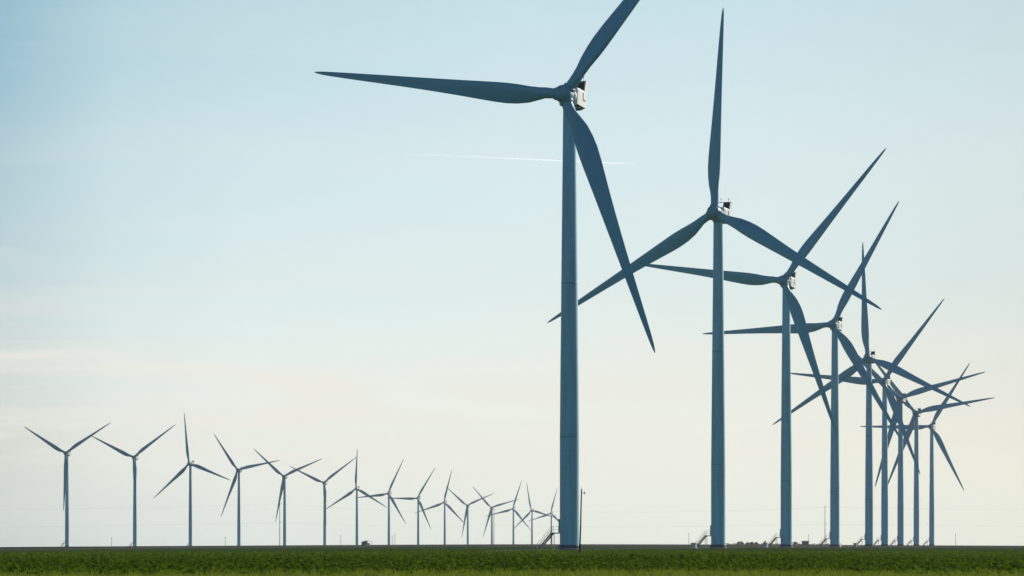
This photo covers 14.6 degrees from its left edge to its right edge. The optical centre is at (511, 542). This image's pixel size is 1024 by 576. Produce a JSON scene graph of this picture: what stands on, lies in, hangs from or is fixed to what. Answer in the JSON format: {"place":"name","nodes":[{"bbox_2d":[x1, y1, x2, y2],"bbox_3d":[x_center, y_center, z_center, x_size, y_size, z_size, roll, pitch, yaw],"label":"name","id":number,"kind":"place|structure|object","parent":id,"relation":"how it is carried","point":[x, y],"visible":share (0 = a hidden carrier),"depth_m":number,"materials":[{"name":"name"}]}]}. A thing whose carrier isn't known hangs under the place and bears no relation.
{"place":"outdoors","nodes":[
{"label":"outdoors","id":0,"kind":"place"},
{"bbox_2d":[0,544,1023,552],"bbox_3d":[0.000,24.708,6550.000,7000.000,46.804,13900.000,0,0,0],"label":"ground","id":1,"kind":"structure","parent":0,"point":[523,547],"depth_m":1126.36,"materials":[{"name":"green plant"}]},
{"bbox_2d":[25,423,109,546],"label":"wind turbine","id":2,"kind":"object","parent":1,"relation":"on","point":[66,480],"visible":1,"depth_m":3421.88,"materials":[{"name":"paint"}]},
{"bbox_2d":[92,424,175,545],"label":"wind turbine","id":3,"kind":"object","parent":1,"relation":"on","point":[134,457],"visible":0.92,"depth_m":3564.99,"materials":[{"name":"paint"}]},
{"bbox_2d":[153,413,230,545],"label":"wind turbine","id":4,"kind":"object","parent":1,"relation":"on","point":[181,471],"visible":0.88,"depth_m":3773.06,"materials":[{"name":"paint"}]},
{"bbox_2d":[214,434,279,545],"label":"wind turbine","id":5,"kind":"object","parent":1,"relation":"on","point":[238,470],"visible":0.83,"depth_m":4004.85,"materials":[{"name":"paint"}]},
{"bbox_2d":[279,504,279,545],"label":"utility pole","id":6,"kind":"object","parent":1,"relation":"on","point":[279,524],"visible":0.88,"depth_m":2399.89,"materials":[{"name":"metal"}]},
{"bbox_2d":[253,448,320,544],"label":"wind turbine","id":7,"kind":"object","parent":1,"relation":"on","point":[283,486],"visible":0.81,"depth_m":4276.42,"materials":[{"name":"paint"}]},
{"bbox_2d":[290,457,355,544],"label":"wind turbine","id":8,"kind":"object","parent":1,"relation":"on","point":[324,483],"visible":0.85,"depth_m":4576.41,"materials":[{"name":"paint"}]},
{"bbox_2d":[326,456,385,544],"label":"wind turbine","id":9,"kind":"object","parent":1,"relation":"on","point":[350,493],"visible":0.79,"depth_m":4892.54,"materials":[{"name":"paint"}]},
{"bbox_2d":[361,540,371,544],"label":"shed","id":10,"kind":"structure","parent":1,"relation":"on","point":[365,542],"depth_m":2897.00,"materials":[{"name":"metal"}]},
{"bbox_2d":[358,459,405,544],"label":"wind turbine","id":11,"kind":"object","parent":1,"relation":"on","point":[389,497],"visible":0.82,"depth_m":5199.19,"materials":[{"name":"paint"}]},
{"bbox_2d":[393,468,434,544],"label":"wind turbine","id":12,"kind":"object","parent":1,"relation":"on","point":[418,498],"visible":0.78,"depth_m":5519.28,"materials":[{"name":"paint"}]},
{"bbox_2d":[416,471,465,543],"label":"wind turbine","id":13,"kind":"object","parent":1,"relation":"on","point":[446,504],"visible":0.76,"depth_m":5854.15,"materials":[{"name":"paint"}]},
{"bbox_2d":[449,489,493,543],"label":"wind turbine","id":14,"kind":"object","parent":1,"relation":"on","point":[467,509],"visible":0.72,"depth_m":6141.87,"materials":[{"name":"paint"}]},
{"bbox_2d":[473,487,517,543],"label":"wind turbine","id":15,"kind":"object","parent":1,"relation":"on","point":[491,510],"visible":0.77,"depth_m":6355.79,"materials":[{"name":"paint"}]},
{"bbox_2d":[493,481,529,543],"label":"wind turbine","id":16,"kind":"object","parent":1,"relation":"on","point":[516,512],"visible":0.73,"depth_m":6520.09,"materials":[{"name":"paint"}]},
{"bbox_2d":[0,549,1023,575],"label":"crop","id":17,"kind":"object","parent":1,"relation":"on","point":[107,562],"visible":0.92,"depth_m":209.70,"materials":[{"name":"green plant"}]},
{"bbox_2d":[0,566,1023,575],"bbox_3d":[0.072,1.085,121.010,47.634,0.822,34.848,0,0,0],"label":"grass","id":18,"kind":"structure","parent":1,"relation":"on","point":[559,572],"depth_m":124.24,"materials":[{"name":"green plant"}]},
{"bbox_2d":[514,487,554,543],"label":"wind turbine","id":19,"kind":"object","parent":1,"relation":"on","point":[532,511],"visible":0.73,"depth_m":6832.26,"materials":[{"name":"paint"}]},
{"bbox_2d":[529,487,557,543],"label":"wind turbine","id":20,"kind":"object","parent":1,"relation":"on","point":[551,512],"visible":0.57,"depth_m":7466.60,"materials":[{"name":"paint"}]},
{"bbox_2d":[579,489,584,552],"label":"utility pole","id":21,"kind":"object","parent":1,"relation":"on","point":[580,522],"visible":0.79,"depth_m":372.94,"materials":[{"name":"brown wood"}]},
{"bbox_2d":[691,543,696,547],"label":"transformer cabinet","id":22,"kind":"object","parent":1,"relation":"on","point":[693,545],"visible":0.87,"depth_m":952.68,"materials":[{"name":"metal"}]},
{"bbox_2d":[725,543,829,544],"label":"hedgerow","id":23,"kind":"object","parent":1,"relation":"on","point":[772,544],"visible":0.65,"depth_m":3316.35,"materials":[{"name":"green plant"}]},
{"bbox_2d":[860,363,969,545],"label":"wind turbine","id":24,"kind":"object","parent":1,"relation":"on","point":[932,428],"visible":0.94,"depth_m":2682.19,"materials":[{"name":"paint"}]},
{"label":"utility pole","id":25,"kind":"object","parent":1,"relation":"on","visible":0},
{"bbox_2d":[34,504,982,511],"bbox_3d":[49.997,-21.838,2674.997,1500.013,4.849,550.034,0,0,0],"label":"power cable","id":26,"kind":"object","parent":25,"relation":"attached to","point":[518,510],"visible":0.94,"depth_m":2583.70,"materials":[{"name":"metal"}]},
{"bbox_2d":[41,523,1023,526],"bbox_3d":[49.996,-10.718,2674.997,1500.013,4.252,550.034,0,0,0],"label":"power cable","id":27,"kind":"object","parent":25,"relation":"attached to","point":[485,525],"visible":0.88,"depth_m":2588.17,"materials":[{"name":"metal"}]},
{"bbox_2d":[0,0,1023,546],"label":"sky","id":28,"kind":"structure","parent":0,"point":[209,225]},
{"bbox_2d":[492,546,849,550],"bbox_3d":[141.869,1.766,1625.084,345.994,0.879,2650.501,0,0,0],"label":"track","id":29,"kind":"structure","parent":0,"point":[668,548],"depth_m":910.17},
{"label":"gravel pad","id":30,"kind":"structure","parent":0,"visible":0},
{"bbox_2d":[547,7,881,547],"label":"wind turbine","id":31,"kind":"object","parent":30,"relation":"on","point":[717,215],"visible":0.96,"depth_m":953.11,"materials":[{"name":"paint"}]},
{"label":"gravel pad","id":32,"kind":"structure","parent":0,"visible":0},
{"bbox_2d":[646,148,885,547],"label":"wind turbine","id":33,"kind":"object","parent":32,"relation":"on","point":[786,281],"visible":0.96,"depth_m":1200.34,"materials":[{"name":"paint"}]},
{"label":"gravel pad","id":34,"kind":"structure","parent":0,"visible":0},
{"bbox_2d":[703,201,900,546],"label":"wind turbine","id":35,"kind":"object","parent":34,"relation":"on","point":[835,324],"visible":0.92,"depth_m":1437.65,"materials":[{"name":"paint"}]},
{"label":"gravel pad","id":36,"kind":"structure","parent":0,"visible":0},
{"bbox_2d":[773,243,969,546],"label":"wind turbine","id":37,"kind":"object","parent":36,"relation":"on","point":[869,359],"visible":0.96,"depth_m":1694.31,"materials":[{"name":"paint"}]},
{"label":"gravel pad","id":38,"kind":"structure","parent":0,"visible":0},
{"bbox_2d":[791,298,944,545],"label":"wind turbine","id":39,"kind":"object","parent":38,"relation":"on","point":[884,382],"visible":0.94,"depth_m":1944.34,"materials":[{"name":"paint"}]},
{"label":"gravel pad","id":40,"kind":"structure","parent":0,"visible":0},
{"bbox_2d":[876,364,992,545],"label":"wind turbine","id":41,"kind":"object","parent":40,"relation":"on","point":[915,416],"visible":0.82,"depth_m":2405.48,"materials":[{"name":"paint"}]},
{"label":"gravel pad","id":42,"kind":"structure","parent":0,"visible":0},
{"bbox_2d":[315,0,654,549],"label":"wind turbine","id":43,"kind":"object","parent":42,"relation":"on","point":[569,96],"visible":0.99,"depth_m":702.75,"materials":[{"name":"paint"}]},
{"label":"gravel pad","id":44,"kind":"structure","parent":0,"visible":0},
{"bbox_2d":[859,356,983,545],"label":"wind turbine","id":45,"kind":"object","parent":44,"relation":"on","point":[900,400],"visible":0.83,"depth_m":2167.83,"materials":[{"name":"paint"}]}
]}

